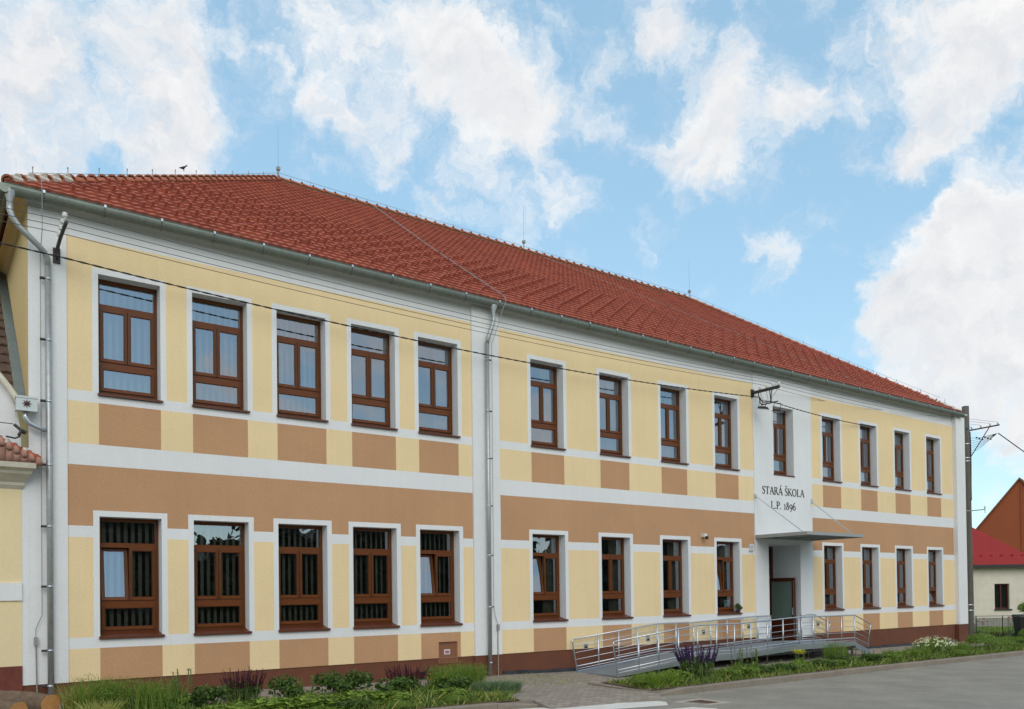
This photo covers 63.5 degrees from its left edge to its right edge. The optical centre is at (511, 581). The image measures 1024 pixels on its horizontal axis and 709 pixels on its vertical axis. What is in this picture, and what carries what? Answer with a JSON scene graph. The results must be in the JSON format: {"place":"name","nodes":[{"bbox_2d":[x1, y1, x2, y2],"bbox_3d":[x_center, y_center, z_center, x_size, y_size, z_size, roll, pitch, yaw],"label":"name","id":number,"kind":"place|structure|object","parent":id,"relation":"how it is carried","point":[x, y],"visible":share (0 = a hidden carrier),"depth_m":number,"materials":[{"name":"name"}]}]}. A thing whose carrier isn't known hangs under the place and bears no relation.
{"place":"outdoors","nodes":[
{"label":"outdoors","id":0,"kind":"place"},
{"bbox_2d":[0,0,1023,528],"label":"sky","id":1,"kind":"structure","parent":0,"point":[844,179],"materials":[{"name":"blue"}]},
{"bbox_2d":[59,641,1001,708],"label":"pavement","id":2,"kind":"structure","parent":0,"point":[545,689],"depth_m":19.94,"materials":[{"name":"concrete"}]},
{"bbox_2d":[0,700,27,708],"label":"log","id":3,"kind":"object","parent":2,"relation":"on","point":[5,704],"visible":1,"depth_m":13.20,"materials":[{"name":"brown wood"}]},
{"bbox_2d":[0,690,59,708],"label":"log","id":4,"kind":"object","parent":2,"relation":"on","point":[33,700],"visible":0.81,"depth_m":13.69,"materials":[{"name":"brown wood"}]},
{"bbox_2d":[53,683,101,708],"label":"wild grass tuft","id":5,"kind":"object","parent":2,"relation":"on","point":[66,703],"visible":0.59,"depth_m":13.92,"materials":[{"name":"green plant"}]},
{"bbox_2d":[55,674,125,708],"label":"feathery perennial","id":6,"kind":"object","parent":2,"relation":"on","point":[97,686],"visible":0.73,"depth_m":14.04,"materials":[{"name":"green plant"}]},
{"bbox_2d":[63,697,125,708],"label":"wild grass tuft","id":7,"kind":"object","parent":2,"relation":"on","point":[110,705],"visible":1,"depth_m":13.35,"materials":[{"name":"green plant"}]},
{"bbox_2d":[85,675,161,708],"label":"feathery perennial","id":8,"kind":"object","parent":2,"relation":"on","point":[127,691],"visible":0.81,"depth_m":14.31,"materials":[{"name":"green plant"}]},
{"bbox_2d":[130,677,191,708],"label":"feathery perennial","id":9,"kind":"object","parent":2,"relation":"on","point":[161,701],"visible":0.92,"depth_m":14.39,"materials":[{"name":"green plant"}]},
{"bbox_2d":[166,668,196,708],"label":"tall weed","id":10,"kind":"object","parent":2,"relation":"on","point":[188,698],"visible":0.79,"depth_m":14.63,"materials":[{"name":"green plant"}]},
{"bbox_2d":[220,667,265,703],"bbox_3d":[-5.066,1.989,15.714,0.904,0.690,1.101,-1,-1,1],"label":"salvia plant","id":11,"kind":"object","parent":2,"relation":"on","point":[244,687],"visible":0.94,"depth_m":15.60,"materials":[{"name":"plant"}]},
{"bbox_2d":[266,674,303,702],"bbox_3d":[-4.301,2.029,15.709,0.713,0.579,0.621,-1,-1,42],"label":"leafy plant","id":12,"kind":"object","parent":2,"relation":"on","point":[289,686],"visible":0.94,"depth_m":15.61,"materials":[{"name":"green plant"}]},
{"bbox_2d":[294,676,318,697],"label":"tall weed","id":13,"kind":"object","parent":2,"relation":"on","point":[306,692],"visible":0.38,"depth_m":16.02,"materials":[{"name":"green plant"}]},
{"bbox_2d":[313,670,352,696],"bbox_3d":[-3.555,2.030,16.375,0.793,0.586,0.690,-1,-1,29],"label":"leafy plant","id":14,"kind":"object","parent":2,"relation":"on","point":[334,682],"visible":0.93,"depth_m":16.26,"materials":[{"name":"green plant"}]},
{"bbox_2d":[384,663,429,692],"bbox_3d":[-2.223,2.050,17.475,0.979,0.639,0.803,-1,-1,-12],"label":"salvia plant","id":15,"kind":"object","parent":2,"relation":"on","point":[415,678],"visible":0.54,"depth_m":17.35,"materials":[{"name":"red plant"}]},
{"bbox_2d":[424,673,448,689],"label":"orange flower plant","id":16,"kind":"object","parent":2,"relation":"on","point":[436,684],"visible":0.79,"depth_m":17.52,"materials":[{"name":"green plant"}]},
{"bbox_2d":[369,693,518,708],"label":"planting bed","id":17,"kind":"object","parent":2,"relation":"on","point":[487,701],"visible":0.18,"depth_m":16.03,"materials":[{"name":"plant"}]},
{"bbox_2d":[186,683,229,706],"bbox_3d":[-5.492,2.064,14.914,0.793,0.480,0.690,-1,-1,14],"label":"leafy plant","id":18,"kind":"object","parent":17,"relation":"on","point":[212,693],"visible":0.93,"depth_m":14.81,"materials":[{"name":"green plant"}]},
{"bbox_2d":[199,704,251,708],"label":"ground perennial","id":19,"kind":"object","parent":17,"relation":"on","point":[222,706],"visible":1,"depth_m":14.03,"materials":[{"name":"green plant"}]},
{"bbox_2d":[235,697,312,708],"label":"ground perennial","id":20,"kind":"object","parent":17,"relation":"on","point":[260,703],"visible":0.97,"depth_m":14.41,"materials":[{"name":"green plant"}]},
{"bbox_2d":[281,695,347,708],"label":"ground perennial","id":21,"kind":"object","parent":17,"relation":"on","point":[316,699],"visible":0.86,"depth_m":14.80,"materials":[{"name":"green plant"}]},
{"bbox_2d":[333,697,373,708],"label":"leafy plant","id":22,"kind":"object","parent":17,"relation":"on","point":[353,701],"visible":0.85,"depth_m":14.91,"materials":[{"name":"green plant"}]},
{"bbox_2d":[340,669,374,692],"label":"leafy plant","id":23,"kind":"object","parent":17,"relation":"on","point":[354,678],"visible":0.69,"depth_m":16.71,"materials":[{"name":"green plant"}]},
{"bbox_2d":[330,690,391,705],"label":"ground perennial","id":24,"kind":"object","parent":17,"relation":"on","point":[346,694],"visible":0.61,"depth_m":15.70,"materials":[{"name":"green plant"}]},
{"bbox_2d":[374,676,412,691],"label":"leafy plant","id":25,"kind":"object","parent":17,"relation":"on","point":[394,683],"visible":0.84,"depth_m":16.61,"materials":[{"name":"green plant"}]},
{"bbox_2d":[385,700,412,708],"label":"round shrub","id":26,"kind":"object","parent":17,"relation":"on","point":[403,703],"visible":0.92,"depth_m":15.16,"materials":[{"name":"green plant"}]},
{"bbox_2d":[375,690,425,702],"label":"ground perennial","id":27,"kind":"object","parent":17,"relation":"on","point":[402,695],"visible":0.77,"depth_m":15.79,"materials":[{"name":"green plant"}]},
{"bbox_2d":[424,662,471,688],"bbox_3d":[-1.374,2.044,18.029,1.259,0.610,1.455,-1,-1,-15],"label":"feathery perennial","id":28,"kind":"object","parent":17,"relation":"on","point":[441,672],"visible":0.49,"depth_m":17.88,"materials":[{"name":"green plant"}]},
{"bbox_2d":[439,694,467,702],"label":"round shrub","id":29,"kind":"object","parent":17,"relation":"on","point":[456,696],"visible":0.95,"depth_m":15.94,"materials":[{"name":"green plant"}]},
{"bbox_2d":[437,676,473,690],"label":"leafy plant","id":30,"kind":"object","parent":17,"relation":"on","point":[456,681],"visible":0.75,"depth_m":17.20,"materials":[{"name":"green plant"}]},
{"bbox_2d":[433,687,478,697],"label":"ground perennial","id":31,"kind":"object","parent":17,"relation":"on","point":[457,691],"visible":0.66,"depth_m":16.47,"materials":[{"name":"green plant"}]},
{"bbox_2d":[447,660,488,685],"bbox_3d":[-1.010,2.048,18.451,1.154,0.618,1.334,0,-1,-35],"label":"feathery perennial","id":32,"kind":"object","parent":17,"relation":"on","point":[475,675],"visible":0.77,"depth_m":18.30,"materials":[{"name":"green plant"}]},
{"bbox_2d":[469,679,520,694],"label":"lavender plant","id":33,"kind":"object","parent":17,"relation":"on","point":[477,685],"visible":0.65,"depth_m":17.33,"materials":[{"name":"green plant"}]},
{"bbox_2d":[482,679,526,692],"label":"lavender plant","id":34,"kind":"object","parent":17,"relation":"on","point":[517,686],"visible":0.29,"depth_m":17.84,"materials":[{"name":"green plant"}]},
{"bbox_2d":[587,683,652,692],"bbox_3d":[2.441,2.583,19.109,1.770,0.380,0.230,-1,-1,41],"label":"kerb edging","id":35,"kind":"object","parent":2,"relation":"on","point":[616,687],"visible":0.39,"depth_m":18.95,"materials":[{"name":"concrete"}]},
{"bbox_2d":[479,672,844,694],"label":"paving weeds","id":36,"kind":"object","parent":2,"relation":"on","point":[576,680],"visible":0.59,"depth_m":20.41,"materials":[{"name":"green plant"}]},
{"bbox_2d":[572,614,870,676],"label":"access ramp","id":37,"kind":"structure","parent":2,"relation":"on","point":[658,661],"depth_m":24.32,"materials":[{"name":"metal"}]},
{"bbox_2d":[534,692,667,708],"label":"pavement","id":38,"kind":"structure","parent":0,"point":[564,702],"depth_m":17.41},
{"bbox_2d":[521,655,1023,708],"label":"road","id":39,"kind":"structure","parent":0,"point":[996,683],"depth_m":19.08,"materials":[{"name":"asphalt"}]},
{"bbox_2d":[428,702,537,708],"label":"kerb","id":40,"kind":"structure","parent":39,"relation":"on","point":[492,705],"depth_m":16.01,"materials":[{"name":"concrete"}]},
{"bbox_2d":[506,689,668,708],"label":"kerb backing","id":41,"kind":"object","parent":39,"relation":"on","point":[539,704],"visible":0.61,"depth_m":16.65,"materials":[{"name":"concrete"}]},
{"bbox_2d":[526,701,667,708],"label":"road marking","id":42,"kind":"object","parent":39,"relation":"on","point":[631,705],"visible":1,"depth_m":16.89,"materials":[{"name":"paint"}]},
{"bbox_2d":[675,698,729,704],"bbox_3d":[4.014,2.586,17.542,0.840,0.074,0.840,0,-1,-36],"label":"storm drain","id":43,"kind":"object","parent":39,"relation":"on","point":[707,701],"visible":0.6,"depth_m":17.62,"materials":[{"name":"metal"}]},
{"bbox_2d":[656,650,1023,695],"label":"kerb","id":44,"kind":"structure","parent":39,"relation":"on","point":[741,683],"depth_m":22.41,"materials":[{"name":"concrete"}]},
{"bbox_2d":[975,625,1020,640],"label":"lawn grass","id":45,"kind":"structure","parent":0,"point":[999,629],"depth_m":44.28,"materials":[{"name":"green plant"}]},
{"bbox_2d":[976,477,1023,552],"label":"brick gable house","id":46,"kind":"structure","parent":0,"point":[1003,521],"depth_m":57.38,"materials":[{"name":"brick"},{"name":"roof tile"}]},
{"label":"lawn","id":47,"kind":"structure","parent":0,"visible":0},
{"bbox_2d":[602,650,1022,689],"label":"planting bed","id":48,"kind":"object","parent":47,"relation":"on","point":[615,683],"visible":0.2,"depth_m":20.99,"materials":[{"name":"plant"}]},
{"bbox_2d":[60,640,1023,708],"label":"bed weeds","id":49,"kind":"object","parent":48,"relation":"on","point":[706,679],"visible":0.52,"depth_m":19.15,"materials":[{"name":"green plant"}]},
{"bbox_2d":[122,645,1023,708],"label":"ground cover","id":50,"kind":"object","parent":48,"relation":"on","point":[622,681],"visible":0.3,"depth_m":19.88,"materials":[{"name":"green plant"}]},
{"bbox_2d":[631,673,648,687],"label":"round shrub","id":51,"kind":"object","parent":48,"relation":"on","point":[635,678],"visible":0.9,"depth_m":19.10,"materials":[{"name":"green plant"}]},
{"bbox_2d":[631,671,669,687],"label":"grass tuft","id":52,"kind":"object","parent":48,"relation":"on","point":[656,680],"visible":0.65,"depth_m":19.24,"materials":[{"name":"green plant"}]},
{"bbox_2d":[646,670,685,685],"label":"grass tuft","id":53,"kind":"object","parent":48,"relation":"on","point":[672,677],"visible":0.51,"depth_m":19.61,"materials":[{"name":"green plant"}]},
{"bbox_2d":[661,669,693,683],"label":"ground perennial","id":54,"kind":"object","parent":48,"relation":"on","point":[684,675],"visible":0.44,"depth_m":19.99,"materials":[{"name":"green plant"}]},
{"bbox_2d":[673,644,718,680],"bbox_3d":[4.638,2.038,20.768,1.153,0.972,1.409,-1,-1,7],"label":"salvia plant","id":55,"kind":"object","parent":48,"relation":"on","point":[698,665],"visible":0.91,"depth_m":20.57,"materials":[{"name":"purple plant"}]},
{"bbox_2d":[711,668,741,676],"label":"ground perennial","id":56,"kind":"object","parent":48,"relation":"on","point":[729,670],"visible":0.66,"depth_m":21.02,"materials":[{"name":"green plant"}]},
{"bbox_2d":[731,647,744,668],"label":"tall weed","id":57,"kind":"object","parent":48,"relation":"on","point":[739,662],"visible":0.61,"depth_m":22.13,"materials":[{"name":"green plant"}]},
{"bbox_2d":[727,666,758,674],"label":"ground perennial","id":58,"kind":"object","parent":48,"relation":"on","point":[746,668],"visible":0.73,"depth_m":21.40,"materials":[{"name":"green plant"}]},
{"bbox_2d":[745,648,761,666],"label":"tall weed","id":59,"kind":"object","parent":48,"relation":"on","point":[752,664],"visible":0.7,"depth_m":22.49,"materials":[{"name":"green plant"}]},
{"bbox_2d":[753,665,775,673],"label":"leafy plant","id":60,"kind":"object","parent":48,"relation":"on","point":[769,669],"visible":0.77,"depth_m":21.84,"materials":[{"name":"green plant"}]},
{"bbox_2d":[792,649,808,663],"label":"yellow flower plant","id":61,"kind":"object","parent":48,"relation":"on","point":[797,660],"visible":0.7,"depth_m":23.62,"materials":[{"name":"green plant"}]},
{"bbox_2d":[820,641,849,658],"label":"feathery perennial","id":62,"kind":"object","parent":48,"relation":"on","point":[836,649],"visible":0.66,"depth_m":24.77,"materials":[{"name":"green plant"}]},
{"bbox_2d":[827,654,852,664],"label":"leafy plant","id":63,"kind":"object","parent":48,"relation":"on","point":[840,658],"visible":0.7,"depth_m":24.23,"materials":[{"name":"green plant"}]},
{"bbox_2d":[857,653,883,661],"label":"leafy plant","id":64,"kind":"object","parent":48,"relation":"on","point":[874,656],"visible":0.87,"depth_m":24.94,"materials":[{"name":"green plant"}]},
{"bbox_2d":[912,635,957,652],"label":"daisy bush","id":65,"kind":"object","parent":48,"relation":"on","point":[936,645],"visible":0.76,"depth_m":27.90,"materials":[{"name":"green plant"}]},
{"bbox_2d":[965,632,999,648],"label":"round shrub","id":66,"kind":"object","parent":48,"relation":"on","point":[972,638],"visible":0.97,"depth_m":29.63,"materials":[{"name":"green plant"}]},
{"bbox_2d":[962,406,999,637],"bbox_3d":[21.673,-2.768,38.136,1.597,10.800,0.399,-1,-1,18],"label":"utility pole","id":67,"kind":"object","parent":47,"relation":"on","point":[969,510],"visible":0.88,"depth_m":38.16,"materials":[{"name":"concrete"}]},
{"bbox_2d":[0,220,968,426],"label":"overhead wire","id":68,"kind":"object","parent":67,"relation":"attached to","point":[369,307],"visible":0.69,"depth_m":18.47,"materials":[{"name":"grey"}]},
{"bbox_2d":[0,213,974,424],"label":"overhead wire","id":69,"kind":"object","parent":67,"relation":"attached to","point":[389,306],"visible":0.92,"depth_m":18.37,"materials":[{"name":"grey"}]},
{"bbox_2d":[0,206,989,423],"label":"overhead wire","id":70,"kind":"object","parent":67,"relation":"attached to","point":[418,308],"visible":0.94,"depth_m":18.50,"materials":[{"name":"grey"}]},
{"bbox_2d":[0,199,993,421],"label":"overhead wire","id":71,"kind":"object","parent":67,"relation":"attached to","point":[423,304],"visible":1,"depth_m":18.42,"materials":[{"name":"grey"}]},
{"bbox_2d":[0,242,1023,451],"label":"power cable","id":72,"kind":"object","parent":67,"relation":"attached to","point":[405,337],"visible":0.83,"depth_m":18.93,"materials":[{"name":"black rubber"}]},
{"bbox_2d":[972,527,1023,626],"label":"bungalow","id":73,"kind":"object","parent":47,"relation":"on","point":[998,574],"visible":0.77,"depth_m":47.99,"materials":[{"name":"white paint"}]},
{"bbox_2d":[994,584,1012,609],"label":"window","id":74,"kind":"structure","parent":73,"relation":"in","point":[1001,590],"depth_m":48.18,"materials":[{"name":"red wood"}]},
{"bbox_2d":[1011,614,1023,636],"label":"wheelie bin","id":75,"kind":"object","parent":47,"relation":"on","point":[1018,621],"visible":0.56,"depth_m":36.99,"materials":[{"name":"black"}]},
{"label":"ground","id":76,"kind":"structure","parent":0,"visible":0},
{"bbox_2d":[0,272,45,690],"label":"neighbour house","id":77,"kind":"structure","parent":76,"relation":"on","point":[19,463],"depth_m":14.87,"materials":[{"name":"paint"}]},
{"bbox_2d":[0,166,967,700],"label":"school building","id":78,"kind":"structure","parent":76,"relation":"on","point":[214,488],"depth_m":20.65,"materials":[{"name":"paint"}]},
{"bbox_2d":[53,212,67,263],"bbox_3d":[-8.165,-6.210,14.962,0.120,0.560,1.134,0,-1,-36],"label":"wire bracket","id":79,"kind":"object","parent":78,"relation":"attached to","point":[60,234],"visible":0.98,"depth_m":14.96,"materials":[{"name":"metal"}]},
{"bbox_2d":[98,279,162,402],"bbox_3d":[-7.575,-4.720,16.320,1.176,2.340,0.547,0,-1,-36],"label":"window","id":80,"kind":"structure","parent":78,"relation":"in","point":[127,366],"depth_m":16.40,"materials":[{"name":"brown wood"}]},
{"bbox_2d":[99,518,164,638],"bbox_3d":[-7.517,-0.075,16.259,1.176,2.340,0.547,0,-1,-36],"label":"window","id":81,"kind":"structure","parent":78,"relation":"in","point":[129,600],"depth_m":16.35,"materials":[{"name":"brown wood"}]},
{"bbox_2d":[192,297,249,412],"bbox_3d":[-6.171,-4.724,17.340,1.176,2.340,0.547,0,-1,-36],"label":"window","id":82,"kind":"structure","parent":78,"relation":"in","point":[213,379],"depth_m":17.44,"materials":[{"name":"brown wood"}]},
{"bbox_2d":[194,521,251,635],"bbox_3d":[-6.113,-0.080,17.278,1.176,2.340,0.547,0,-1,-36],"label":"window","id":83,"kind":"structure","parent":78,"relation":"in","point":[218,600],"depth_m":17.37,"materials":[{"name":"brown wood"}]},
{"bbox_2d":[276,313,328,421],"bbox_3d":[-4.747,-4.728,18.374,1.176,2.340,0.547,0,-1,-36],"label":"window","id":84,"kind":"structure","parent":78,"relation":"in","point":[295,389],"depth_m":18.50,"materials":[{"name":"brown wood"}]},
{"bbox_2d":[278,525,330,631],"bbox_3d":[-4.689,-0.084,18.312,1.176,2.340,0.547,0,-1,-36],"label":"window","id":85,"kind":"structure","parent":78,"relation":"in","point":[296,599],"depth_m":18.43,"materials":[{"name":"brown wood"}]},
{"bbox_2d":[351,328,397,429],"bbox_3d":[-3.337,-4.732,19.400,1.175,2.340,0.550,0,-1,-36],"label":"window","id":86,"kind":"structure","parent":78,"relation":"in","point":[377,360],"depth_m":19.67,"materials":[{"name":"brown wood"}]},
{"bbox_2d":[353,528,399,628],"bbox_3d":[-3.278,-0.088,19.337,1.176,2.340,0.547,0,-1,-36],"label":"window","id":87,"kind":"structure","parent":78,"relation":"in","point":[371,598],"depth_m":19.46,"materials":[{"name":"brown wood"}]},
{"bbox_2d":[418,341,460,437],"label":"window","id":88,"kind":"structure","parent":78,"relation":"in","point":[440,406],"depth_m":20.71,"materials":[{"name":"brown wood"}]},
{"bbox_2d":[420,530,462,626],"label":"window","id":89,"kind":"structure","parent":78,"relation":"in","point":[449,620],"depth_m":20.48,"materials":[{"name":"brown wood"}]},
{"bbox_2d":[530,362,565,449],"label":"window","id":90,"kind":"structure","parent":78,"relation":"in","point":[547,389],"depth_m":22.71,"materials":[{"name":"brown wood"}]},
{"bbox_2d":[532,535,568,621],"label":"window","id":91,"kind":"structure","parent":78,"relation":"in","point":[549,594],"depth_m":22.64,"materials":[{"name":"brown wood"}]},
{"bbox_2d":[599,376,630,457],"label":"window","id":92,"kind":"structure","parent":78,"relation":"in","point":[613,432],"depth_m":24.14,"materials":[{"name":"brown wood"}]},
{"bbox_2d":[601,537,633,619],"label":"window","id":93,"kind":"structure","parent":78,"relation":"in","point":[615,558],"depth_m":24.08,"materials":[{"name":"brown wood"}]},
{"bbox_2d":[660,387,688,464],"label":"window","id":94,"kind":"structure","parent":78,"relation":"in","point":[669,407],"depth_m":25.58,"materials":[{"name":"brown wood"}]},
{"bbox_2d":[663,540,690,616],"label":"window","id":95,"kind":"structure","parent":78,"relation":"in","point":[672,593],"depth_m":25.51,"materials":[{"name":"brown wood"}]},
{"bbox_2d":[714,398,739,470],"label":"window","id":96,"kind":"structure","parent":78,"relation":"in","point":[721,448],"depth_m":27.01,"materials":[{"name":"brown wood"}]},
{"bbox_2d":[717,542,742,614],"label":"window","id":97,"kind":"structure","parent":78,"relation":"in","point":[723,560],"depth_m":26.94,"materials":[{"name":"brown wood"}]},
{"bbox_2d":[751,382,779,405],"bbox_3d":[8.255,-6.082,26.898,0.140,0.638,1.098,0,-1,-36],"label":"wire bracket","id":98,"kind":"object","parent":78,"relation":"attached to","point":[766,389],"visible":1,"depth_m":26.84,"materials":[{"name":"metal"}]},
{"bbox_2d":[769,578,796,640],"bbox_3d":[9.457,0.966,29.032,0.122,2.200,1.130,0,-1,-33],"label":"entrance door","id":99,"kind":"structure","parent":78,"relation":"in","point":[782,591],"depth_m":28.98,"materials":[{"name":"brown wood"}]},
{"bbox_2d":[773,411,794,476],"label":"window","id":100,"kind":"structure","parent":78,"relation":"in","point":[779,458],"depth_m":28.73,"materials":[{"name":"brown wood"}]},
{"bbox_2d":[822,419,842,482],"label":"window","id":101,"kind":"structure","parent":78,"relation":"in","point":[825,423],"depth_m":30.41,"materials":[{"name":"brown wood"}]},
{"bbox_2d":[824,546,844,610],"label":"window","id":102,"kind":"structure","parent":78,"relation":"in","point":[829,591],"depth_m":30.34,"materials":[{"name":"brown wood"}]},
{"bbox_2d":[860,426,878,486],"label":"window","id":103,"kind":"structure","parent":78,"relation":"in","point":[863,441],"depth_m":31.84,"materials":[{"name":"brown wood"}]},
{"bbox_2d":[862,548,880,608],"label":"window","id":104,"kind":"structure","parent":78,"relation":"in","point":[865,561],"depth_m":31.78,"materials":[{"name":"brown wood"}]},
{"bbox_2d":[894,432,911,490],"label":"window","id":105,"kind":"structure","parent":78,"relation":"in","point":[898,474],"depth_m":33.26,"materials":[{"name":"brown wood"}]},
{"bbox_2d":[896,549,913,607],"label":"window","id":106,"kind":"structure","parent":78,"relation":"in","point":[900,590],"depth_m":33.18,"materials":[{"name":"brown wood"}]},
{"bbox_2d":[926,439,942,494],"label":"window","id":107,"kind":"structure","parent":78,"relation":"in","point":[929,478],"depth_m":34.67,"materials":[{"name":"brown wood"}]},
{"bbox_2d":[928,550,944,606],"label":"window","id":108,"kind":"structure","parent":78,"relation":"in","point":[932,590],"depth_m":34.62,"materials":[{"name":"brown wood"}]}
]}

